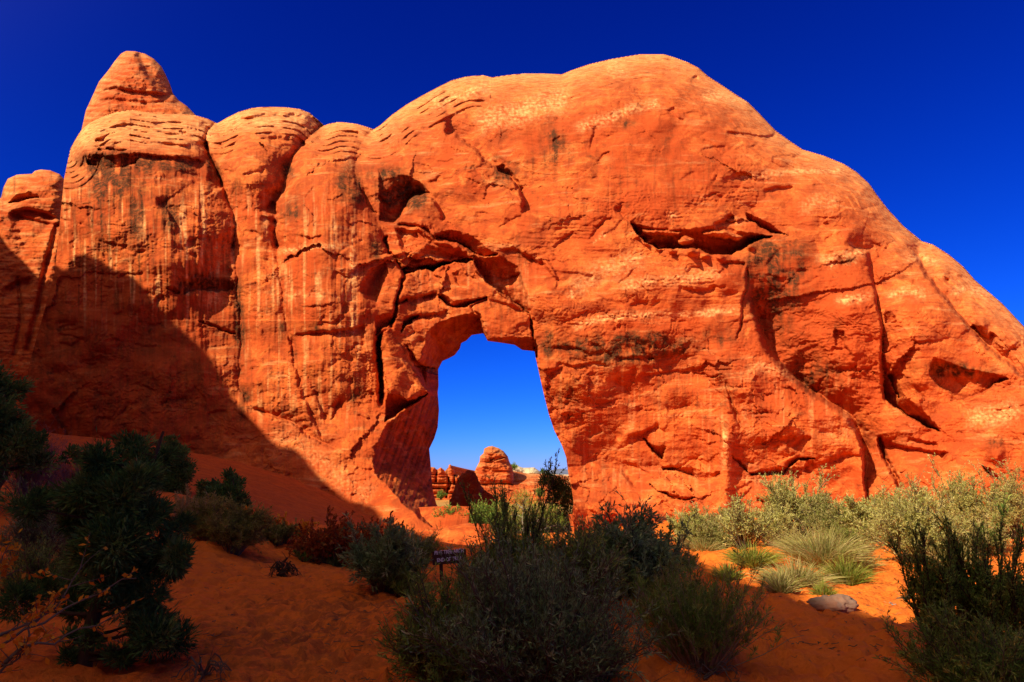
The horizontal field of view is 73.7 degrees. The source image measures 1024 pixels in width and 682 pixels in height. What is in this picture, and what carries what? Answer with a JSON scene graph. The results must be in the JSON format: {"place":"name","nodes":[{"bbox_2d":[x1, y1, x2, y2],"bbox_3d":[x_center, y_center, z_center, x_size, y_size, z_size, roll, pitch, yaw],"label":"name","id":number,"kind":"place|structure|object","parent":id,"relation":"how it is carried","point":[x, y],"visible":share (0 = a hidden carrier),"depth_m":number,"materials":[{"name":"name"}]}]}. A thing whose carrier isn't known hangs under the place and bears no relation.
{"place":"outdoors","nodes":[
{"label":"outdoors","id":0,"kind":"place"},
{"bbox_2d":[0,430,1023,681],"bbox_3d":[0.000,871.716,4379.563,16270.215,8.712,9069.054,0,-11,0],"label":"ground","id":1,"kind":"structure","parent":0,"point":[264,608],"depth_m":6.79,"materials":[{"name":"orange sand"}]},
{"bbox_2d":[0,528,43,579],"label":"oak sapling","id":2,"kind":"object","parent":1,"relation":"on","point":[3,567],"visible":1,"depth_m":4.45,"materials":[{"name":"orange plant"}]},
{"bbox_2d":[0,170,63,417],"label":"rock outcrop","id":3,"kind":"object","parent":1,"relation":"on","point":[30,208],"visible":0.54,"depth_m":59.03,"materials":[{"name":"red stone"}]},
{"bbox_2d":[4,417,71,497],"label":"desert shrub","id":4,"kind":"object","parent":1,"relation":"on","point":[28,476],"visible":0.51,"depth_m":15.66,"materials":[{"name":"green plant"}]},
{"bbox_2d":[0,468,80,564],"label":"desert shrub","id":5,"kind":"object","parent":1,"relation":"on","point":[52,535],"visible":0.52,"depth_m":9.50,"materials":[{"name":"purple plant"}]},
{"bbox_2d":[0,359,82,492],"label":"juniper tree","id":6,"kind":"object","parent":1,"relation":"on","point":[17,438],"visible":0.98,"depth_m":14.27,"materials":[{"name":"green plant"}]},
{"bbox_2d":[0,528,91,598],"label":"desert shrub","id":7,"kind":"object","parent":1,"relation":"on","point":[39,557],"visible":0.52,"depth_m":8.10,"materials":[{"name":"green plant"}]},
{"bbox_2d":[43,451,84,489],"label":"desert shrub","id":8,"kind":"object","parent":1,"relation":"on","point":[68,472],"visible":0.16,"depth_m":16.93,"materials":[{"name":"plant"}]},
{"bbox_2d":[0,532,142,675],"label":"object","id":9,"kind":"object","parent":1,"relation":"on","point":[23,647],"visible":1,"depth_m":3.76,"materials":[{"name":"orange plant"}]},
{"bbox_2d":[0,425,201,674],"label":"juniper tree","id":10,"kind":"object","parent":1,"relation":"on","point":[110,501],"visible":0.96,"depth_m":5.19,"materials":[{"name":"green plant"}]},
{"bbox_2d":[154,434,199,494],"bbox_3d":[-11.655,4.465,23.669,1.783,2.490,1.633,0,-11,0],"label":"juniper tree","id":11,"kind":"object","parent":1,"relation":"on","point":[184,471],"visible":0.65,"depth_m":23.33,"materials":[{"name":"green plant"}]},
{"bbox_2d":[167,483,209,516],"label":"desert shrub","id":12,"kind":"object","parent":1,"relation":"on","point":[181,502],"visible":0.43,"depth_m":14.34,"materials":[{"name":"brown plant"}]},
{"bbox_2d":[170,644,231,681],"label":"dead root","id":13,"kind":"object","parent":1,"relation":"on","point":[202,672],"visible":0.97,"depth_m":4.94,"materials":[{"name":"brown wood"}]},
{"bbox_2d":[192,478,212,505],"bbox_3d":[-8.861,4.508,19.831,0.907,1.062,1.152,6,-13,-27],"label":"juniper tree","id":14,"kind":"object","parent":1,"relation":"on","point":[199,487],"visible":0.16,"depth_m":19.48,"materials":[{"name":"green plant"}]},
{"bbox_2d":[177,488,244,541],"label":"desert shrub","id":15,"kind":"object","parent":1,"relation":"on","point":[200,518],"visible":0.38,"depth_m":12.25,"materials":[{"name":"green plant"}]},
{"bbox_2d":[196,466,252,509],"bbox_3d":[-7.311,3.991,17.551,1.174,1.560,1.390,-4,-12,21],"label":"juniper tree","id":16,"kind":"object","parent":1,"relation":"on","point":[234,483],"visible":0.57,"depth_m":17.51,"materials":[{"name":"green plant"}]},
{"bbox_2d":[196,491,280,555],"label":"desert shrub","id":17,"kind":"object","parent":1,"relation":"on","point":[240,528],"visible":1,"depth_m":11.71,"materials":[{"name":"green plant"}]},
{"bbox_2d":[262,517,300,545],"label":"desert shrub","id":18,"kind":"object","parent":1,"relation":"on","point":[283,532],"visible":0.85,"depth_m":13.84,"materials":[{"name":"green plant"}]},
{"bbox_2d":[265,552,302,576],"bbox_3d":[-3.401,3.376,10.227,0.528,0.430,0.401,3,-12,-14],"label":"dead root","id":19,"kind":"object","parent":1,"relation":"on","point":[283,571],"visible":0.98,"depth_m":10.19,"materials":[{"name":"plant"}]},
{"bbox_2d":[263,511,319,543],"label":"oak shrub","id":20,"kind":"object","parent":1,"relation":"on","point":[303,525],"visible":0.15,"depth_m":14.32,"materials":[{"name":"orange plant"}]},
{"bbox_2d":[293,548,311,561],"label":"desert shrub","id":21,"kind":"object","parent":1,"relation":"on","point":[298,555],"visible":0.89,"depth_m":12.88,"materials":[{"name":"green plant"}]},
{"bbox_2d":[283,505,376,566],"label":"oak shrub","id":22,"kind":"object","parent":1,"relation":"on","point":[318,544],"visible":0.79,"depth_m":12.94,"materials":[{"name":"red plant"}]},
{"bbox_2d":[321,552,346,566],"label":"desert shrub","id":23,"kind":"object","parent":1,"relation":"on","point":[336,563],"visible":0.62,"depth_m":13.01,"materials":[{"name":"green plant"}]},
{"bbox_2d":[349,510,403,543],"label":"oak shrub","id":24,"kind":"object","parent":1,"relation":"on","point":[368,535],"visible":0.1,"depth_m":13.71,"materials":[{"name":"red plant"}]},
{"bbox_2d":[335,512,433,593],"bbox_3d":[-1.621,2.708,8.732,1.294,1.027,1.291,0,-11,0],"label":"desert shrub","id":25,"kind":"object","parent":1,"relation":"on","point":[382,556],"visible":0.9,"depth_m":8.42,"materials":[{"name":"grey plant"}]},
{"bbox_2d":[378,556,430,597],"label":"desert shrub","id":26,"kind":"object","parent":1,"relation":"on","point":[396,588],"visible":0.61,"depth_m":8.27,"materials":[{"name":"green plant"}]},
{"bbox_2d":[397,521,412,532],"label":"desert shrub","id":27,"kind":"object","parent":1,"relation":"on","point":[403,526],"visible":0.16,"depth_m":23.18,"materials":[{"name":"green plant"}]},
{"bbox_2d":[399,520,461,562],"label":"desert shrub","id":28,"kind":"object","parent":1,"relation":"on","point":[429,551],"visible":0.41,"depth_m":15.11,"materials":[{"name":"green plant"}]},
{"bbox_2d":[435,489,446,500],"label":"desert shrub","id":29,"kind":"object","parent":1,"relation":"on","point":[441,494],"visible":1,"depth_m":146.10,"materials":[{"name":"green plant"}]},
{"bbox_2d":[372,542,514,681],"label":"desert shrub","id":30,"kind":"object","parent":1,"relation":"on","point":[422,667],"visible":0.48,"depth_m":4.54,"materials":[{"name":"green plant"}]},
{"bbox_2d":[432,548,465,580],"bbox_3d":[-0.904,3.376,9.954,0.494,0.652,0.087,-2,-11,-11],"label":"trail sign","id":31,"kind":"object","parent":1,"relation":"on","point":[436,557],"visible":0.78,"depth_m":9.95,"materials":[{"name":"brown paint"}]},
{"bbox_2d":[431,503,473,521],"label":"desert shrub","id":32,"kind":"object","parent":1,"relation":"on","point":[448,512],"visible":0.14,"depth_m":38.43,"materials":[{"name":"green plant"}]},
{"bbox_2d":[431,464,474,499],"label":"rock cliff","id":33,"kind":"structure","parent":1,"relation":"on","point":[445,481],"depth_m":163.29,"materials":[{"name":"orange stone"}]},
{"bbox_2d":[416,523,493,544],"bbox_3d":[-2.582,9.691,33.317,4.475,1.590,7.118,6,-13,-28],"label":"rock slab","id":34,"kind":"object","parent":1,"relation":"on","point":[457,533],"visible":0.19,"depth_m":31.62,"materials":[{"name":"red stone"}]},
{"bbox_2d":[449,470,495,529],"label":"boulder","id":35,"kind":"object","parent":1,"relation":"on","point":[471,479],"visible":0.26,"depth_m":61.40,"materials":[{"name":"brown stone"}]},
{"bbox_2d":[446,533,517,604],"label":"desert shrub","id":36,"kind":"object","parent":1,"relation":"on","point":[472,558],"visible":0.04,"depth_m":5.97,"materials":[{"name":"green plant"}]},
{"bbox_2d":[469,493,510,525],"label":"desert shrub","id":37,"kind":"object","parent":1,"relation":"on","point":[488,509],"visible":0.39,"depth_m":40.41,"materials":[{"name":"green plant"}]},
{"bbox_2d":[454,449,565,562],"bbox_3d":[-0.013,1.761,6.293,1.023,1.528,0.775,0,-11,0],"label":"desert shrub","id":38,"kind":"object","parent":1,"relation":"on","point":[505,514],"visible":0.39,"depth_m":6.18,"materials":[{"name":"green plant"}]},
{"bbox_2d":[457,496,571,606],"bbox_3d":[0.016,1.966,5.949,1.050,1.230,0.945,0,-11,0],"label":"desert shrub","id":39,"kind":"object","parent":1,"relation":"on","point":[515,551],"visible":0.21,"depth_m":5.87,"materials":[{"name":"green plant"}]},
{"bbox_2d":[511,461,517,469],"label":"desert shrub","id":40,"kind":"object","parent":1,"relation":"on","point":[514,466],"visible":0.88,"depth_m":230.77,"materials":[{"name":"green plant"}]},
{"bbox_2d":[19,54,1023,532],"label":"rock arch","id":41,"kind":"object","parent":1,"relation":"on","point":[303,296],"visible":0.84,"depth_m":46.48,"materials":[{"name":"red stone"}]},
{"bbox_2d":[82,51,194,127],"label":"rock pinnacle","id":42,"kind":"object","parent":41,"relation":"on","point":[134,80],"visible":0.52,"depth_m":60.08,"materials":[{"name":"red stone"}]},
{"bbox_2d":[678,236,693,244],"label":"boulder","id":43,"kind":"object","parent":41,"relation":"on","point":[685,240],"visible":1,"depth_m":47.15,"materials":[{"name":"orange stone"}]},
{"bbox_2d":[481,471,570,503],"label":"rock ridge","id":44,"kind":"object","parent":1,"relation":"on","point":[527,482],"visible":0.17,"depth_m":147.54,"materials":[{"name":"orange stone"}]},
{"bbox_2d":[475,446,513,483],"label":"rock butte","id":45,"kind":"object","parent":44,"relation":"on","point":[493,463],"visible":0.87,"depth_m":148.41,"materials":[{"name":"orange stone"}]},
{"bbox_2d":[483,486,569,541],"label":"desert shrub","id":46,"kind":"object","parent":1,"relation":"on","point":[526,500],"visible":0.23,"depth_m":28.93,"materials":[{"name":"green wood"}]},
{"bbox_2d":[397,519,685,681],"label":"desert shrub","id":47,"kind":"object","parent":1,"relation":"on","point":[530,614],"visible":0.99,"depth_m":4.32,"materials":[{"name":"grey plant"}]},
{"bbox_2d":[535,470,572,531],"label":"juniper tree","id":48,"kind":"object","parent":1,"relation":"on","point":[559,487],"visible":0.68,"depth_m":58.27,"materials":[{"name":"green plant"}]},
{"bbox_2d":[513,490,641,616],"bbox_3d":[0.554,1.929,6.078,1.224,1.172,1.087,0,-11,0],"label":"desert shrub","id":49,"kind":"object","parent":1,"relation":"on","point":[586,540],"visible":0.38,"depth_m":5.89,"materials":[{"name":"green plant"}]},
{"bbox_2d":[560,621,628,681],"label":"desert shrub","id":50,"kind":"object","parent":1,"relation":"on","point":[608,679],"visible":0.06,"depth_m":4.79,"materials":[{"name":"green plant"}]},
{"bbox_2d":[545,489,701,600],"bbox_3d":[1.139,2.046,6.857,1.447,1.110,1.401,10,-15,-41],"label":"desert shrub","id":51,"kind":"object","parent":1,"relation":"on","point":[649,544],"visible":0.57,"depth_m":6.58,"materials":[{"name":"green plant"}]},
{"bbox_2d":[607,558,701,617],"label":"desert shrub","id":52,"kind":"object","parent":1,"relation":"on","point":[652,583],"visible":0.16,"depth_m":5.97,"materials":[{"name":"green plant"}]},
{"bbox_2d":[644,519,698,577],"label":"desert shrub","id":53,"kind":"object","parent":1,"relation":"on","point":[670,527],"visible":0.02,"depth_m":7.84,"materials":[{"name":"green plant"}]},
{"bbox_2d":[661,501,707,545],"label":"sagebrush","id":54,"kind":"object","parent":1,"relation":"on","point":[695,518],"visible":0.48,"depth_m":16.86,"materials":[{"name":"green plant"}]},
{"bbox_2d":[675,534,733,551],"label":"grass clump","id":55,"kind":"object","parent":1,"relation":"on","point":[697,546],"visible":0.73,"depth_m":16.07,"materials":[{"name":"green plant"}]},
{"bbox_2d":[677,654,746,681],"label":"small shrub","id":56,"kind":"object","parent":1,"relation":"on","point":[709,673],"visible":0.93,"depth_m":4.92,"materials":[{"name":"plant"}]},
{"bbox_2d":[688,503,735,524],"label":"sagebrush","id":57,"kind":"object","parent":1,"relation":"on","point":[711,517],"visible":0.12,"depth_m":22.17,"materials":[{"name":"green plant"}]},
{"bbox_2d":[623,537,803,674],"bbox_3d":[1.432,1.991,5.186,1.263,0.990,0.915,0,-11,0],"label":"desert shrub","id":58,"kind":"object","parent":1,"relation":"on","point":[707,636],"visible":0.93,"depth_m":5.00,"materials":[{"name":"green plant"}]},
{"bbox_2d":[688,512,745,549],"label":"sagebrush","id":59,"kind":"object","parent":1,"relation":"on","point":[714,531],"visible":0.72,"depth_m":16.23,"materials":[{"name":"green plant"}]},
{"bbox_2d":[704,556,748,580],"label":"grass clump","id":60,"kind":"object","parent":1,"relation":"on","point":[723,571],"visible":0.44,"depth_m":10.46,"materials":[{"name":"green plant"}]},
{"bbox_2d":[713,485,781,549],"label":"sagebrush","id":61,"kind":"object","parent":1,"relation":"on","point":[738,525],"visible":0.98,"depth_m":13.38,"materials":[{"name":"green plant"}]},
{"bbox_2d":[714,537,793,568],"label":"grass clump","id":62,"kind":"object","parent":1,"relation":"on","point":[751,557],"visible":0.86,"depth_m":11.59,"materials":[{"name":"green plant"}]},
{"bbox_2d":[750,497,800,545],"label":"sagebrush","id":63,"kind":"object","parent":1,"relation":"on","point":[781,517],"visible":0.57,"depth_m":15.66,"materials":[{"name":"green plant"}]},
{"bbox_2d":[753,564,808,593],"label":"grass clump","id":64,"kind":"object","parent":1,"relation":"on","point":[780,583],"visible":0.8,"depth_m":8.59,"materials":[{"name":"green plant"}]},
{"bbox_2d":[762,520,817,549],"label":"grass clump","id":65,"kind":"object","parent":1,"relation":"on","point":[793,530],"visible":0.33,"depth_m":13.33,"materials":[{"name":"green plant"}]},
{"bbox_2d":[741,549,845,588],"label":"grass clump","id":66,"kind":"object","parent":1,"relation":"on","point":[810,576],"visible":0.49,"depth_m":9.64,"materials":[{"name":"green plant"}]},
{"bbox_2d":[764,471,826,520],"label":"desert shrub","id":67,"kind":"object","parent":1,"relation":"on","point":[787,484],"visible":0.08,"depth_m":23.63,"materials":[{"name":"green plant"}]},
{"bbox_2d":[754,463,844,537],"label":"sagebrush","id":68,"kind":"object","parent":1,"relation":"on","point":[779,491],"visible":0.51,"depth_m":16.61,"materials":[{"name":"green plant"}]},
{"bbox_2d":[784,491,850,535],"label":"sagebrush","id":69,"kind":"object","parent":1,"relation":"on","point":[829,514],"visible":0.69,"depth_m":15.84,"materials":[{"name":"green plant"}]},
{"bbox_2d":[762,517,882,568],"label":"grass clump","id":70,"kind":"object","parent":1,"relation":"on","point":[819,549],"visible":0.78,"depth_m":11.52,"materials":[{"name":"green plant"}]},
{"bbox_2d":[804,575,840,596],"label":"grass clump","id":71,"kind":"object","parent":1,"relation":"on","point":[822,589],"visible":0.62,"depth_m":8.48,"materials":[{"name":"green plant"}]},
{"bbox_2d":[806,594,858,613],"bbox_3d":[3.510,2.866,7.475,0.548,0.192,0.373,-1,-11,6],"label":"boulder","id":72,"kind":"object","parent":1,"relation":"on","point":[847,604],"visible":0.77,"depth_m":7.38,"materials":[{"name":"grey stone"}]},
{"bbox_2d":[814,520,875,549],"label":"grass clump","id":73,"kind":"object","parent":1,"relation":"on","point":[845,536],"visible":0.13,"depth_m":14.17,"materials":[{"name":"green plant"}]},
{"bbox_2d":[812,551,883,585],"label":"grass clump","id":74,"kind":"object","parent":1,"relation":"on","point":[854,576],"visible":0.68,"depth_m":10.19,"materials":[{"name":"green plant"}]},
{"bbox_2d":[826,521,871,548],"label":"desert shrub","id":75,"kind":"object","parent":1,"relation":"on","point":[847,531],"visible":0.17,"depth_m":14.38,"materials":[{"name":"green plant"}]},
{"bbox_2d":[837,540,889,570],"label":"grass clump","id":76,"kind":"object","parent":1,"relation":"on","point":[865,563],"visible":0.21,"depth_m":11.43,"materials":[{"name":"green plant"}]},
{"bbox_2d":[838,490,893,541],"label":"sagebrush","id":77,"kind":"object","parent":1,"relation":"on","point":[859,510],"visible":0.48,"depth_m":15.17,"materials":[{"name":"green plant"}]},
{"bbox_2d":[860,481,929,512],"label":"sagebrush","id":78,"kind":"object","parent":1,"relation":"on","point":[883,491],"visible":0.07,"depth_m":15.86,"materials":[{"name":"green plant"}]},
{"bbox_2d":[848,467,991,561],"bbox_3d":[7.384,3.251,12.840,2.288,1.851,1.816,-3,-12,13],"label":"sagebrush","id":79,"kind":"object","parent":1,"relation":"on","point":[895,519],"visible":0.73,"depth_m":12.51,"materials":[{"name":"green plant"}]},
{"bbox_2d":[885,521,1001,656],"bbox_3d":[3.441,2.014,5.417,0.714,1.158,0.666,0,-11,0],"label":"desert shrub","id":80,"kind":"object","parent":1,"relation":"on","point":[945,593],"visible":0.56,"depth_m":5.38,"materials":[{"name":"green plant"}]},
{"bbox_2d":[871,596,1023,681],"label":"desert shrub","id":81,"kind":"object","parent":1,"relation":"on","point":[980,660],"visible":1,"depth_m":4.48,"materials":[{"name":"green plant"}]},
{"bbox_2d":[918,536,989,567],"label":"grass clump","id":82,"kind":"object","parent":1,"relation":"on","point":[935,553],"visible":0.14,"depth_m":12.01,"materials":[{"name":"green plant"}]},
{"bbox_2d":[897,492,1023,650],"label":"desert shrub","id":83,"kind":"object","parent":1,"relation":"on","point":[1009,593],"visible":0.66,"depth_m":5.34,"materials":[{"name":"green plant"}]},
{"bbox_2d":[922,452,1018,527],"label":"sagebrush","id":84,"kind":"object","parent":1,"relation":"on","point":[959,493],"visible":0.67,"depth_m":18.89,"materials":[{"name":"green plant"}]},
{"bbox_2d":[942,510,1012,552],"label":"sagebrush","id":85,"kind":"object","parent":1,"relation":"on","point":[993,516],"visible":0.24,"depth_m":12.90,"materials":[{"name":"green plant"}]},
{"bbox_2d":[965,458,1023,538],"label":"sagebrush","id":86,"kind":"object","parent":1,"relation":"on","point":[1015,513],"visible":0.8,"depth_m":18.02,"materials":[{"name":"green plant"}]},
{"bbox_2d":[0,0,1023,470],"label":"sky","id":87,"kind":"structure","parent":0,"point":[923,100],"materials":[{"name":"blue"}]},
{"bbox_2d":[52,547,1009,681],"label":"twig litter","id":88,"kind":"object","parent":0,"point":[875,646],"visible":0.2,"depth_m":5.98,"materials":[{"name":"brown wood"}]},
{"bbox_2d":[513,466,568,475],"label":"slickrock hill","id":89,"kind":"structure","parent":0,"point":[531,470],"depth_m":237.36,"materials":[{"name":"beige stone"}]},
{"bbox_2d":[541,469,567,473],"bbox_3d":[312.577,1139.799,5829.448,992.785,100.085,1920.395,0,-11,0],"label":"mountains","id":90,"kind":"structure","parent":0,"point":[558,471],"depth_m":5645.71,"materials":[{"name":"grey stone"}]}
]}

